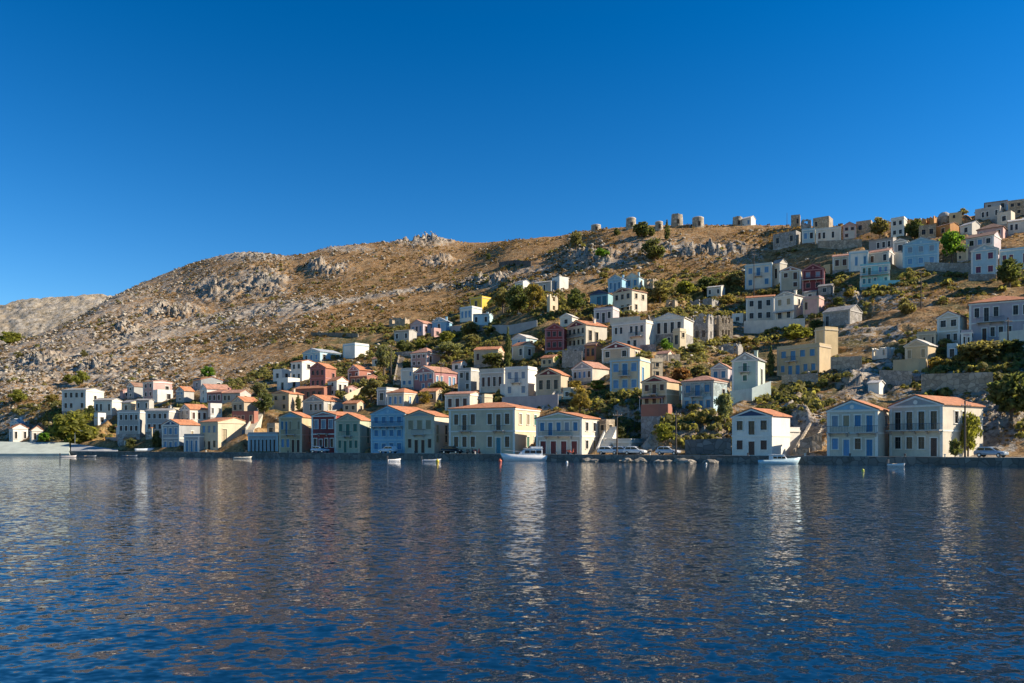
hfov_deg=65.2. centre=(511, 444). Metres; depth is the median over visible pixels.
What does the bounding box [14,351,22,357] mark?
shrub
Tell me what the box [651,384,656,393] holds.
window
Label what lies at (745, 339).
shrub
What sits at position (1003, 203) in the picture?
house
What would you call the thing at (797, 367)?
door
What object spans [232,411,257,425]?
house
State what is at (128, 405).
house
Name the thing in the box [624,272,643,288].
house
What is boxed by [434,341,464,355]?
olive tree
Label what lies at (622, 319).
retaining wall
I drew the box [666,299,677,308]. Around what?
ruined house
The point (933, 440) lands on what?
door
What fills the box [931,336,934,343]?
window
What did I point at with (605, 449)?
parked car
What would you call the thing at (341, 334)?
retaining wall
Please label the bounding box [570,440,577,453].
door
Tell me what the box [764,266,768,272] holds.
window
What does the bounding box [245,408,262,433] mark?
stairway
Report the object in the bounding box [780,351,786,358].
window
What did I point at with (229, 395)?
house
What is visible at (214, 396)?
house
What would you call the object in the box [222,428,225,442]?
window
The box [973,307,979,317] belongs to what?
window
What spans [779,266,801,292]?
house
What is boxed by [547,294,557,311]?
ruined house
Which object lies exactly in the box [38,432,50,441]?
shrub
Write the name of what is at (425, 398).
shrub
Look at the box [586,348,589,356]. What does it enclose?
window
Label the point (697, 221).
windmill tower
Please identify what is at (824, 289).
house
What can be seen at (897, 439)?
window
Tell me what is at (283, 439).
window
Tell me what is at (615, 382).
window
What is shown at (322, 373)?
house
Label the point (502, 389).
retaining wall
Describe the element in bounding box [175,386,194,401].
house
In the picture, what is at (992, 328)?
window
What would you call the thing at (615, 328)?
window
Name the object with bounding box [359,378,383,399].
tree
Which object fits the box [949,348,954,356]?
door
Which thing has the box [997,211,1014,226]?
house
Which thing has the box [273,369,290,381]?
house
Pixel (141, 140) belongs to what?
sky
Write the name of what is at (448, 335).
tree
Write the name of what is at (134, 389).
house
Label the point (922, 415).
window
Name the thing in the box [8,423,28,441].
house
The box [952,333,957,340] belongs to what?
window
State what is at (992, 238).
house
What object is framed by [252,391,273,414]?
tree
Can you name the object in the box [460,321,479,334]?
tree
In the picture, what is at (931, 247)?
window
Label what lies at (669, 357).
retaining wall
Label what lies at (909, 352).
window
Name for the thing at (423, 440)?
door
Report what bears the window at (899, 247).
in the house at (898, 244)
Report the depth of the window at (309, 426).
177.66 m
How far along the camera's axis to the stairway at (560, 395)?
176.19 m
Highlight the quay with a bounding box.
[69,451,1023,465]
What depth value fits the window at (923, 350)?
156.48 m
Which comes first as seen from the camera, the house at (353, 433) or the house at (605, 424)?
the house at (605, 424)
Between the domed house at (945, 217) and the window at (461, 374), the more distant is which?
the domed house at (945, 217)
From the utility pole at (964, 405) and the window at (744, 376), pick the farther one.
the window at (744, 376)
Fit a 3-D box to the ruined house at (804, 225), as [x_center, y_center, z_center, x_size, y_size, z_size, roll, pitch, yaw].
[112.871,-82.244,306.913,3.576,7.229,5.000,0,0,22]
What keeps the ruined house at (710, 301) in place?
on the hillside at (893, 322)
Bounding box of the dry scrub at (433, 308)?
[0,212,1023,446]
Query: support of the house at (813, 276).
on the hillside at (893, 322)
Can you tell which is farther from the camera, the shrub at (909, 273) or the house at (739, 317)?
the house at (739, 317)
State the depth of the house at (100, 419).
224.22 m
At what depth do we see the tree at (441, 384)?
201.31 m
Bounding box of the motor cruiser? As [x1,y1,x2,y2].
[500,447,546,460]
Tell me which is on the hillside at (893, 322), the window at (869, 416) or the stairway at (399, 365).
the stairway at (399, 365)
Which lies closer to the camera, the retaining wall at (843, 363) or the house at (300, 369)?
the retaining wall at (843, 363)
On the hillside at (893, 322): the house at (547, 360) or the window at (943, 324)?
the house at (547, 360)
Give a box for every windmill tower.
[591,224,600,231]
[626,217,635,229]
[655,221,662,230]
[671,213,682,226]
[692,216,703,227]
[732,216,741,225]
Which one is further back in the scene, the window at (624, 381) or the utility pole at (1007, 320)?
the window at (624, 381)
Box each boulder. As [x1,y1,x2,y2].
[582,458,590,461]
[622,458,632,461]
[631,457,648,461]
[676,458,687,462]
[685,459,696,462]
[704,459,715,462]
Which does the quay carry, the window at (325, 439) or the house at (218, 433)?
the house at (218, 433)
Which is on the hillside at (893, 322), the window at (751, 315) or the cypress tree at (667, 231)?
the cypress tree at (667, 231)
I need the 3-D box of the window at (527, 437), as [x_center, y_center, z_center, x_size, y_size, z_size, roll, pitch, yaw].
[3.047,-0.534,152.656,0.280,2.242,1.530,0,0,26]
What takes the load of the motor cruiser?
on the water
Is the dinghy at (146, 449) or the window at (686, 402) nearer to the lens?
the window at (686, 402)
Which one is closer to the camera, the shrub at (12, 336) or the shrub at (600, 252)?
the shrub at (600, 252)
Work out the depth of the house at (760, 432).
126.54 m
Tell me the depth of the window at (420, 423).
157.40 m
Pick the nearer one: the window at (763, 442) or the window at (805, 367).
the window at (763, 442)
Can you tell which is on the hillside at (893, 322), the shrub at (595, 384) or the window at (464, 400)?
the shrub at (595, 384)
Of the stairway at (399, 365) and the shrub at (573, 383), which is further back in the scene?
the stairway at (399, 365)
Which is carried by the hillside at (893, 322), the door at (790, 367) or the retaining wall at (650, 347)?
the retaining wall at (650, 347)
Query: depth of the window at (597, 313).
239.25 m
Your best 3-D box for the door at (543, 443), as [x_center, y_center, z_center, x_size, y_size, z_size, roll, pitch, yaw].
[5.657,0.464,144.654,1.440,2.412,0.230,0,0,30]
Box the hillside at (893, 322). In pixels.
[0,215,1023,456]
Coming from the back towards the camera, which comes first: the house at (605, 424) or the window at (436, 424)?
the window at (436, 424)
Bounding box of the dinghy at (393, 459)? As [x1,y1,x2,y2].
[387,456,400,460]
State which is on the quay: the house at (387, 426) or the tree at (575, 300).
the house at (387, 426)
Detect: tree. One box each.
[47,410,102,443]
[84,405,94,416]
[151,430,161,446]
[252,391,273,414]
[295,395,301,408]
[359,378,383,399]
[374,345,394,375]
[427,380,452,397]
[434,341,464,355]
[437,331,455,342]
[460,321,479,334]
[460,334,480,346]
[482,352,504,365]
[491,287,507,313]
[504,327,511,366]
[505,284,527,314]
[525,283,545,308]
[566,288,585,312]
[568,385,591,411]
[570,230,582,250]
[613,419,630,437]
[632,221,652,238]
[639,238,665,260]
[646,279,676,302]
[656,422,674,445]
[664,220,670,238]
[693,411,706,427]
[695,276,718,294]
[713,393,732,423]
[766,346,775,375]
[781,323,812,342]
[868,216,888,238]
[904,218,922,238]
[939,229,968,262]
[954,339,1002,361]
[960,411,982,456]
[985,371,1023,420]
[995,256,1023,287]
[999,339,1023,356]
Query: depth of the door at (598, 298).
261.16 m
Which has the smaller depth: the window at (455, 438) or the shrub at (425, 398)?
the window at (455, 438)
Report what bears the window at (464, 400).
in the house at (458, 399)
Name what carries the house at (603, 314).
on the hillside at (893, 322)
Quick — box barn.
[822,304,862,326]
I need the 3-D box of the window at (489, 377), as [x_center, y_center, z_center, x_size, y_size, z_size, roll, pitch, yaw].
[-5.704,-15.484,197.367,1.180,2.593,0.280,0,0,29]
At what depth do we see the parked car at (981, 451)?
108.90 m
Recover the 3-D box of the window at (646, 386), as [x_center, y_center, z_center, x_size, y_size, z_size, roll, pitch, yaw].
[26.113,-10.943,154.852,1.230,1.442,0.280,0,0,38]
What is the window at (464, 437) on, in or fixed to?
in the house at (495, 427)
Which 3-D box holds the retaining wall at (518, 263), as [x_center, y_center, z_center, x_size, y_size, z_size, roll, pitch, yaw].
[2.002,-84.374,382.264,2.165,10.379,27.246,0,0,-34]
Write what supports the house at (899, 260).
on the hillside at (893, 322)
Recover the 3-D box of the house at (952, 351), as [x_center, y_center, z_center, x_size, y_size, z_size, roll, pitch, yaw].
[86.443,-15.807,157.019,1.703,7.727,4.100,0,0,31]
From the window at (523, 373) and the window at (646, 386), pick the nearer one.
the window at (646, 386)
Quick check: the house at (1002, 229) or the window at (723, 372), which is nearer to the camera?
the window at (723, 372)
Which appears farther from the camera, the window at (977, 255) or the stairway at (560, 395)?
the window at (977, 255)
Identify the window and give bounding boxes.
[14,431,17,438]
[23,431,26,438]
[107,403,110,410]
[174,427,177,434]
[197,412,200,419]
[202,425,205,432]
[207,425,210,432]
[212,425,215,432]
[212,440,215,447]
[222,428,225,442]
[280,421,283,429]
[280,438,284,447]
[284,421,287,433]
[285,438,289,447]
[308,425,310,441]
[313,438,316,445]
[314,419,318,428]
[321,419,325,428]
[324,438,328,447]
[327,403,331,410]
[328,419,333,428]
[329,438,333,447]
[338,423,342,431]
[338,440,341,447]
[345,423,350,435]
[348,440,352,448]
[352,423,357,431]
[353,440,357,448]
[366,427,369,443]
[373,416,378,423]
[373,429,378,436]
[373,442,378,449]
[379,392,383,400]
[381,429,386,436]
[388,396,391,404]
[388,429,393,436]
[396,416,401,422]
[396,429,401,436]
[396,442,401,449]
[407,420,413,429]
[407,438,411,447]
[416,420,422,429]
[425,419,431,429]
[427,438,431,447]
[436,424,439,442]
[445,425,447,442]
[447,398,452,407]
[453,414,458,424]
[453,436,458,447]
[455,398,459,406]
[459,372,463,377]
[461,414,466,429]
[461,436,467,447]
[462,398,466,405]
[465,372,468,379]
[469,436,475,447]
[470,413,475,424]
[476,353,479,360]
[481,377,484,386]
[486,413,492,424]
[486,436,492,447]
[487,376,490,386]
[492,376,495,386]
[495,413,501,429]
[498,376,501,386]
[504,413,509,424]
[504,436,509,447]
[507,371,511,379]
[507,386,511,393]
[514,371,518,381]
[518,413,522,424]
[520,371,525,378]
[521,385,525,392]
[526,413,529,424]
[526,436,529,447]
[538,379,543,389]
[539,422,544,431]
[545,379,550,389]
[547,422,552,434]
[553,379,558,389]
[556,421,561,431]
[564,421,569,431]
[572,421,577,430]
[585,421,588,431]
[585,439,588,449]
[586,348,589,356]
[587,370,590,377]
[588,330,592,340]
[591,348,594,355]
[596,312,599,319]
[600,424,604,430]
[607,311,610,318]
[612,379,618,388]
[613,363,618,371]
[614,327,617,334]
[621,350,626,356]
[622,363,627,374]
[622,379,627,387]
[630,362,636,371]
[630,379,636,387]
[644,384,649,391]
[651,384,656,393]
[657,322,660,333]
[659,383,664,390]
[659,397,664,403]
[663,322,667,332]
[670,321,674,332]
[674,334,678,344]
[684,400,689,408]
[685,384,690,392]
[694,384,700,395]
[698,399,703,407]
[703,384,709,392]
[705,399,710,407]
[713,371,717,377]
[720,370,725,377]
[735,420,743,430]
[735,439,743,449]
[742,362,747,370]
[742,374,747,381]
[747,420,755,434]
[749,300,753,306]
[749,312,753,318]
[756,267,760,275]
[757,300,761,308]
[757,312,761,318]
[759,419,767,430]
[759,439,767,449]
[760,368,762,383]
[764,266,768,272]
[764,278,768,284]
[766,299,770,305]
[766,311,770,317]
[774,268,777,278]
[777,299,781,306]
[777,312,781,319]
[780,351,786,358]
[780,365,785,372]
[786,298,790,304]
[786,311,790,317]
[790,350,795,360]
[793,272,797,278]
[799,349,805,356]
[803,363,807,370]
[804,302,807,309]
[805,272,810,277]
[805,282,810,288]
[809,348,815,356]
[810,362,815,370]
[831,415,838,426]
[831,437,838,449]
[834,259,839,266]
[842,258,846,265]
[842,414,850,426]
[853,414,861,426]
[853,437,861,449]
[865,414,873,431]
[893,411,901,429]
[893,436,901,449]
[897,244,901,251]
[905,411,913,429]
[905,436,913,449]
[907,247,912,252]
[907,258,912,264]
[907,349,911,358]
[917,410,925,429]
[917,436,925,449]
[918,246,923,251]
[918,257,923,263]
[920,348,925,357]
[921,229,925,234]
[929,228,933,234]
[929,244,934,250]
[929,256,934,261]
[929,410,937,428]
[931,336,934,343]
[939,319,946,327]
[950,318,956,326]
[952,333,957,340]
[954,410,959,423]
[961,410,966,423]
[962,336,965,344]
[969,240,973,246]
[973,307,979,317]
[975,253,981,260]
[975,266,981,273]
[977,238,982,244]
[983,307,989,321]
[985,237,990,243]
[987,251,993,258]
[987,265,993,272]
[989,326,995,336]
[993,306,999,316]
[998,326,1003,336]
[1001,215,1005,221]
[1012,304,1018,315]
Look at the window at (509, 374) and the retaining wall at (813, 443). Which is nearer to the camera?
the retaining wall at (813, 443)
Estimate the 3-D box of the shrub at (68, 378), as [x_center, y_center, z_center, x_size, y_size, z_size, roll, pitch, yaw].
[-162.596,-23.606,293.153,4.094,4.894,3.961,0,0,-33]
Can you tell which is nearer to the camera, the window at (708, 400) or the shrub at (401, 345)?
the window at (708, 400)
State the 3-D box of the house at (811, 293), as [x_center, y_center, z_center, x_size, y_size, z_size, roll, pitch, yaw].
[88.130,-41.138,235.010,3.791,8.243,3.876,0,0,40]
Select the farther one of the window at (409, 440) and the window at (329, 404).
the window at (329, 404)
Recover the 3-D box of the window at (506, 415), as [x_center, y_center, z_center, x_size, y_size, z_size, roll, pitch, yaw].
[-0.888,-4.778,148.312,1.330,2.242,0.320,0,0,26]
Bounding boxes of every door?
[185,440,188,450]
[190,440,192,450]
[195,440,197,451]
[207,441,210,449]
[257,439,259,450]
[261,439,263,450]
[265,439,267,450]
[269,439,271,450]
[273,439,275,450]
[291,439,294,451]
[296,439,299,451]
[343,440,346,452]
[414,439,418,452]
[420,439,424,452]
[495,437,501,452]
[539,440,546,453]
[550,440,556,453]
[560,440,566,453]
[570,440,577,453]
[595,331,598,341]
[597,297,600,305]
[601,312,604,322]
[747,440,755,454]
[787,365,792,374]
[795,364,800,373]
[825,315,829,325]
[842,438,850,455]
[865,438,873,455]
[929,437,937,455]
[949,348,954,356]
[981,327,986,340]
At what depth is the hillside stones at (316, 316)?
346.89 m
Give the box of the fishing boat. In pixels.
[758,454,800,463]
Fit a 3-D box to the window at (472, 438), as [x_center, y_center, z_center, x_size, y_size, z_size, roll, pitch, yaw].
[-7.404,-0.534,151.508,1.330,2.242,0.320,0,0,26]
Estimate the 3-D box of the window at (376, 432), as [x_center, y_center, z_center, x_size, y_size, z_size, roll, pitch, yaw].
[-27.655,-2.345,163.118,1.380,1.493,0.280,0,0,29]
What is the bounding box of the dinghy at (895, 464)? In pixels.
[886,459,904,465]
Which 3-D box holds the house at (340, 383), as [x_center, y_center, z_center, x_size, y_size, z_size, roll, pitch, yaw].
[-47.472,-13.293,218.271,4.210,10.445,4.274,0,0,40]
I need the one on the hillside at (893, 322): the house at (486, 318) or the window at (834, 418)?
the house at (486, 318)
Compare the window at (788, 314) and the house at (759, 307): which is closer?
the window at (788, 314)
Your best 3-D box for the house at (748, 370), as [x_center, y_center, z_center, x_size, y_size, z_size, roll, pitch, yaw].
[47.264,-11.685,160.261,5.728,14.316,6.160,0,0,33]
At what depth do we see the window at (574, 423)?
141.51 m
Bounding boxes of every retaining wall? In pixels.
[311,333,358,336]
[343,387,361,400]
[395,350,443,356]
[450,320,536,334]
[499,260,530,266]
[500,384,504,395]
[502,394,557,408]
[562,350,581,367]
[610,316,639,324]
[640,344,655,351]
[655,354,679,360]
[685,438,730,454]
[717,378,729,388]
[730,381,770,404]
[744,318,804,333]
[782,373,817,387]
[799,432,821,451]
[818,239,861,248]
[831,356,861,370]
[869,280,899,286]
[879,370,911,385]
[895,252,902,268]
[921,372,992,393]
[924,262,970,273]
[968,274,995,280]
[999,330,1023,346]
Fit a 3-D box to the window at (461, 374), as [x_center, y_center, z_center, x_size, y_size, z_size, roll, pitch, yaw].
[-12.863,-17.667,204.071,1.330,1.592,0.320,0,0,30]
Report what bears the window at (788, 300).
in the house at (788, 305)
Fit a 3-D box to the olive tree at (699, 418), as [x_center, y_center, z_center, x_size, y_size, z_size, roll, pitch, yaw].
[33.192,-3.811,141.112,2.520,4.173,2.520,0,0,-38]
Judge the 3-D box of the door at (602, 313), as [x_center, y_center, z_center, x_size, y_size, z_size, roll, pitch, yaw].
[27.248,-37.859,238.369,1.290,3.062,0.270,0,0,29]
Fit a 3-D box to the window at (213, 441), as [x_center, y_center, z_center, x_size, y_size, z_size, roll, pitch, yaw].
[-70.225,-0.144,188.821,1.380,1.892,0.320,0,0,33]
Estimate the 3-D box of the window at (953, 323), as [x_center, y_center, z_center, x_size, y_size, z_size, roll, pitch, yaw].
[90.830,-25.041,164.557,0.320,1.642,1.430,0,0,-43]
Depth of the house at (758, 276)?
271.11 m
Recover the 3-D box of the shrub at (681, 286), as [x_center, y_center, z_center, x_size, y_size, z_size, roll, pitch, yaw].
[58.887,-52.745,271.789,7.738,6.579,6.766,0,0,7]
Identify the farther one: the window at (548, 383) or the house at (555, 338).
the house at (555, 338)
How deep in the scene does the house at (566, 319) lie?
241.28 m
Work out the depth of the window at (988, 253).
216.67 m
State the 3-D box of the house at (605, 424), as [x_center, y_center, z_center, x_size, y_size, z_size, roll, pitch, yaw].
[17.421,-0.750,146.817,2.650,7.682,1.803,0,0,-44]
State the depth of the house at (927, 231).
261.06 m
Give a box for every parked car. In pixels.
[310,446,329,452]
[378,446,397,452]
[441,446,462,453]
[597,446,618,454]
[612,446,631,454]
[623,446,646,454]
[655,446,680,454]
[973,447,1008,456]
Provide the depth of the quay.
131.63 m
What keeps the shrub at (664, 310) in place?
on the hillside at (893, 322)
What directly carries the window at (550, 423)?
in the house at (559, 432)
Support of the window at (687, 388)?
in the house at (704, 391)
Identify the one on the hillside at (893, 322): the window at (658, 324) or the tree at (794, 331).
the tree at (794, 331)
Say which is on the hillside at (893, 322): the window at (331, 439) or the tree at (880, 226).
the tree at (880, 226)
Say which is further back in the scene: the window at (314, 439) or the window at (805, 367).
the window at (314, 439)
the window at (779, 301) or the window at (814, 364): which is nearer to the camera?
the window at (814, 364)
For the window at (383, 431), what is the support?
in the house at (387, 426)
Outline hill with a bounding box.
[0,294,114,342]
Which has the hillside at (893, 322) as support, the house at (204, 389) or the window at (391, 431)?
the house at (204, 389)
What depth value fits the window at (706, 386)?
149.13 m
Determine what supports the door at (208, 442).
in the house at (218, 433)
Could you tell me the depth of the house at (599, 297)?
261.17 m
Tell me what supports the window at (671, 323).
in the house at (666, 324)
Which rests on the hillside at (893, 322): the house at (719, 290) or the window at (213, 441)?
the house at (719, 290)
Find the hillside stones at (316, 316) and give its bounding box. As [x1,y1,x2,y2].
[0,218,1022,445]
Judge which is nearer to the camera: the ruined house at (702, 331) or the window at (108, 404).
the ruined house at (702, 331)
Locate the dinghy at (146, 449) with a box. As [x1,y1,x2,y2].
[135,448,153,450]
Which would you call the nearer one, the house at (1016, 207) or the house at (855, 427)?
the house at (855, 427)
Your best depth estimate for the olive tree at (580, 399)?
158.09 m
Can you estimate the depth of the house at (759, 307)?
235.78 m
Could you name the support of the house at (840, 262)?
on the hillside at (893, 322)
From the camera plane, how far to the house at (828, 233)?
287.64 m
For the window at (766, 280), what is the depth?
270.11 m
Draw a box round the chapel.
[742,215,755,225]
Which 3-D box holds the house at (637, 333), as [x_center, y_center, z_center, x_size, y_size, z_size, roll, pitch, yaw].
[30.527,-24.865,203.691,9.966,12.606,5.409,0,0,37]
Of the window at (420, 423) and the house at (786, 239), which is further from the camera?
the house at (786, 239)
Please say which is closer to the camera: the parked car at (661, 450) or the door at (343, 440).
the parked car at (661, 450)
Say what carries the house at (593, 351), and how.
on the hillside at (893, 322)
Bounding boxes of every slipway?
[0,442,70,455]
[71,443,117,450]
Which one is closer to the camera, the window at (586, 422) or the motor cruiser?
the motor cruiser
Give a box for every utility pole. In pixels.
[613,411,621,454]
[672,411,680,454]
[919,271,923,308]
[961,401,970,456]
[1005,317,1011,339]
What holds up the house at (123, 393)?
on the hillside at (893, 322)
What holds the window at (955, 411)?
in the house at (925, 425)
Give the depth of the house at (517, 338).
234.06 m
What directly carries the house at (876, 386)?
on the hillside at (893, 322)
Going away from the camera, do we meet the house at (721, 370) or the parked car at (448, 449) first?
the parked car at (448, 449)
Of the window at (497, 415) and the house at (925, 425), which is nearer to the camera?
the house at (925, 425)
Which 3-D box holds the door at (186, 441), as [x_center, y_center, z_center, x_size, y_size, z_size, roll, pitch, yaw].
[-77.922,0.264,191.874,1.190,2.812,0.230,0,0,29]
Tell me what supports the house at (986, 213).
on the hillside at (893, 322)
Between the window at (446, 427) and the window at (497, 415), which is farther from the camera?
the window at (446, 427)
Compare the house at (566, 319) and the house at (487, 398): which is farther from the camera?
the house at (566, 319)
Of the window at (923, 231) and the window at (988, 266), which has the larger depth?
the window at (923, 231)
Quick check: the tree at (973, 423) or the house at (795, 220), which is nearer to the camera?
the tree at (973, 423)
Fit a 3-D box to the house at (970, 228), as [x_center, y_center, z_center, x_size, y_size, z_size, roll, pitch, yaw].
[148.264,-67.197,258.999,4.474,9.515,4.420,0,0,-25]
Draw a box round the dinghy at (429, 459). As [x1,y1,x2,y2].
[421,456,440,460]
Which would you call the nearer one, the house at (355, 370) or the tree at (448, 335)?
the house at (355, 370)
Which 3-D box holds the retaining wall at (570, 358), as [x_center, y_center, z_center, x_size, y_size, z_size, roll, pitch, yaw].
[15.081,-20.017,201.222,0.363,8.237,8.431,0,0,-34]
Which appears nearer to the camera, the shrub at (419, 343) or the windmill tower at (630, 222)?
the shrub at (419, 343)
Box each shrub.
[0,331,21,343]
[7,388,28,401]
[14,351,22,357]
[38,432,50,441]
[44,394,59,401]
[62,374,73,382]
[72,370,90,385]
[80,350,87,356]
[108,424,116,433]
[126,438,136,447]
[200,366,215,376]
[250,382,269,393]
[323,346,336,351]
[396,340,410,350]
[415,339,428,348]
[418,391,431,403]
[483,325,492,332]
[569,380,582,387]
[587,380,605,389]
[595,248,609,258]
[599,272,607,277]
[613,228,620,234]
[634,422,640,431]
[648,226,655,235]
[659,307,676,314]
[661,338,672,349]
[670,367,692,380]
[674,280,695,294]
[687,342,704,352]
[692,364,704,373]
[720,294,735,303]
[722,273,743,285]
[736,336,751,343]
[808,320,823,327]
[818,378,827,386]
[831,297,844,305]
[842,289,856,297]
[898,298,915,314]
[903,267,915,279]
[927,357,950,367]
[949,438,962,456]
[957,208,968,214]
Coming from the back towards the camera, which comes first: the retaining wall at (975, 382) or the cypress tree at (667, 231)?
the cypress tree at (667, 231)
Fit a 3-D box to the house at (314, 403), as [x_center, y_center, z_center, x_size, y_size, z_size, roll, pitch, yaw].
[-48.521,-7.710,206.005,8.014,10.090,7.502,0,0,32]
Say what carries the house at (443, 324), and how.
on the hillside at (893, 322)
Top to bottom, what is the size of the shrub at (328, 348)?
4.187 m
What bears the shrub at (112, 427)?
on the hillside at (893, 322)
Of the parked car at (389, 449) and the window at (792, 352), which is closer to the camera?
the parked car at (389, 449)
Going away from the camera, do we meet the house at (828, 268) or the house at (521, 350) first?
the house at (521, 350)
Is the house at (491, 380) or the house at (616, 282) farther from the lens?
the house at (616, 282)
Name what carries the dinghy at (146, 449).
on the quay
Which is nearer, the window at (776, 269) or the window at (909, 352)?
the window at (909, 352)
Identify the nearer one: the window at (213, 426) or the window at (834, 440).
the window at (834, 440)
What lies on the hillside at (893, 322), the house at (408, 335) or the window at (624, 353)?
the house at (408, 335)
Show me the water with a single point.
(120, 569)
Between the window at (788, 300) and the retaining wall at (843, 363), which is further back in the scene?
the window at (788, 300)
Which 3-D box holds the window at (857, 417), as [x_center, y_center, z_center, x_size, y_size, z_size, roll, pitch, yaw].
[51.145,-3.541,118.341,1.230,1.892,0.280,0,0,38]
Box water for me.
[0,456,1023,682]
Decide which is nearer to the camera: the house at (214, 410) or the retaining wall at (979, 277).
the house at (214, 410)
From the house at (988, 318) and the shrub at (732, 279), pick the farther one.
the shrub at (732, 279)
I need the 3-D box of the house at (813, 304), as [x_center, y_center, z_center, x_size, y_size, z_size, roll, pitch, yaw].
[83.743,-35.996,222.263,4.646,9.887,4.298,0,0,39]
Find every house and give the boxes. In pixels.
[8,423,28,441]
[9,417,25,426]
[29,425,43,441]
[61,388,104,414]
[93,398,122,420]
[94,413,105,425]
[117,410,144,446]
[120,388,126,398]
[120,400,135,409]
[123,437,135,444]
[126,382,142,398]
[135,399,154,409]
[143,380,172,398]
[145,406,179,439]
[148,426,154,438]
[153,389,172,401]
[161,419,199,446]
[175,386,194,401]
[179,404,207,423]
[183,434,204,451]
[192,377,223,389]
[199,384,229,402]
[200,417,246,449]
[207,388,230,402]
[208,403,221,419]
[221,389,251,402]
[231,396,257,410]
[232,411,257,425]
[247,432,278,451]
[267,423,278,431]
[270,389,303,410]
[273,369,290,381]
[277,377,299,390]
[278,411,310,452]
[290,360,315,380]
[293,385,331,399]
[302,348,341,361]
[302,394,344,414]
[309,362,335,385]
[310,411,363,452]
[327,376,348,395]
[334,413,370,452]
[342,400,365,411]
[343,343,368,358]
[344,385,357,392]
[347,364,373,382]
[350,375,377,383]
[369,405,422,452]
[371,357,376,365]
[376,387,398,404]
[386,388,418,406]
[389,317,409,326]
[393,329,417,341]
[400,368,417,389]
[403,410,448,453]
[409,319,431,335]
[410,348,439,366]
[413,365,457,389]
[419,388,443,401]
[431,317,451,331]
[431,328,440,336]
[444,391,481,410]
[447,402,541,453]
[451,360,467,372]
[457,368,478,391]
[459,306,481,321]
[469,296,492,309]
[472,312,493,324]
[473,346,504,368]
[479,368,504,392]
[481,394,492,402]
[504,366,537,396]
[511,334,536,344]
[511,341,535,359]
[515,280,529,288]
[534,280,554,291]
[534,368,571,395]
[534,411,600,453]
[540,354,560,366]
[544,323,567,352]
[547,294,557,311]
[552,276,567,289]
[559,313,577,326]
[563,387,575,398]
[566,319,607,345]
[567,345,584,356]
[570,361,609,384]
[584,341,602,360]
[589,289,612,305]
[593,306,619,322]
[599,419,614,437]
[601,341,642,363]
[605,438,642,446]
[607,274,628,292]
[609,357,650,391]
[611,320,654,347]
[612,287,647,311]
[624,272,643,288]
[639,375,680,409]
[641,404,672,441]
[644,278,657,288]
[650,358,662,376]
[653,312,693,347]
[656,350,672,354]
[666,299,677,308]
[672,328,686,349]
[679,386,681,403]
[680,376,727,410]
[686,313,713,340]
[690,298,719,306]
[706,285,725,296]
[709,362,731,381]
[713,315,732,338]
[719,343,742,354]
[730,350,766,390]
[730,408,791,455]
[732,313,745,323]
[745,262,772,289]
[745,294,775,320]
[772,290,804,319]
[773,230,800,249]
[773,258,787,285]
[776,343,831,375]
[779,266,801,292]
[790,427,800,454]
[791,214,799,227]
[801,219,810,228]
[801,263,825,295]
[802,228,815,243]
[802,295,824,317]
[803,290,817,296]
[813,216,832,229]
[814,326,837,355]
[816,226,840,243]
[817,283,834,295]
[823,264,831,273]
[825,399,888,456]
[832,254,848,273]
[842,222,856,239]
[848,250,868,271]
[856,220,872,237]
[859,262,890,289]
[867,380,885,393]
[868,237,896,250]
[868,247,894,264]
[872,347,895,359]
[886,394,985,456]
[890,216,906,236]
[892,238,909,257]
[893,358,926,371]
[901,237,939,268]
[903,339,937,367]
[916,331,936,347]
[918,224,935,237]
[922,216,937,226]
[935,310,968,347]
[936,222,959,237]
[938,212,961,225]
[947,343,957,358]
[957,245,968,261]
[959,221,980,234]
[960,330,972,353]
[965,231,1001,259]
[967,296,1023,341]
[970,243,998,274]
[975,205,1004,223]
[976,224,1007,237]
[984,200,1007,211]
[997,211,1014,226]
[999,247,1023,268]
[1007,199,1023,217]
[1007,217,1023,236]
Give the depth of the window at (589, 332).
218.02 m
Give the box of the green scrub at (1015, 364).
[0,243,1023,447]
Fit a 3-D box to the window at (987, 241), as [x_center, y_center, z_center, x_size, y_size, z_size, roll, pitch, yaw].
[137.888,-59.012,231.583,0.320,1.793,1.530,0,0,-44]
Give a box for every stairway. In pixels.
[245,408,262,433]
[393,355,403,384]
[542,391,562,409]
[596,427,615,448]
[648,315,658,345]
[793,422,822,454]
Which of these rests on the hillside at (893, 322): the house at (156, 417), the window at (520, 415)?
the house at (156, 417)
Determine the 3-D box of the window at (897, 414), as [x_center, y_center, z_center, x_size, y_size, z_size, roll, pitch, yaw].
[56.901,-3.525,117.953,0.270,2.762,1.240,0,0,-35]
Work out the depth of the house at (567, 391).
174.75 m
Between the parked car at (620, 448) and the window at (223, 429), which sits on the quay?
the parked car at (620, 448)
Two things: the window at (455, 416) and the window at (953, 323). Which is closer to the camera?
the window at (455, 416)
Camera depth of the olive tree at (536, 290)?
261.37 m
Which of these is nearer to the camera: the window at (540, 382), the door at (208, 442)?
the window at (540, 382)
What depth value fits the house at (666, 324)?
203.16 m
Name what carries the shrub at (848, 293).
on the hillside at (893, 322)
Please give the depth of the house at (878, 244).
256.84 m
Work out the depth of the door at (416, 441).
157.75 m
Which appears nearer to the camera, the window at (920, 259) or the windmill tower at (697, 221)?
the window at (920, 259)
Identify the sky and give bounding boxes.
[0,0,1023,304]

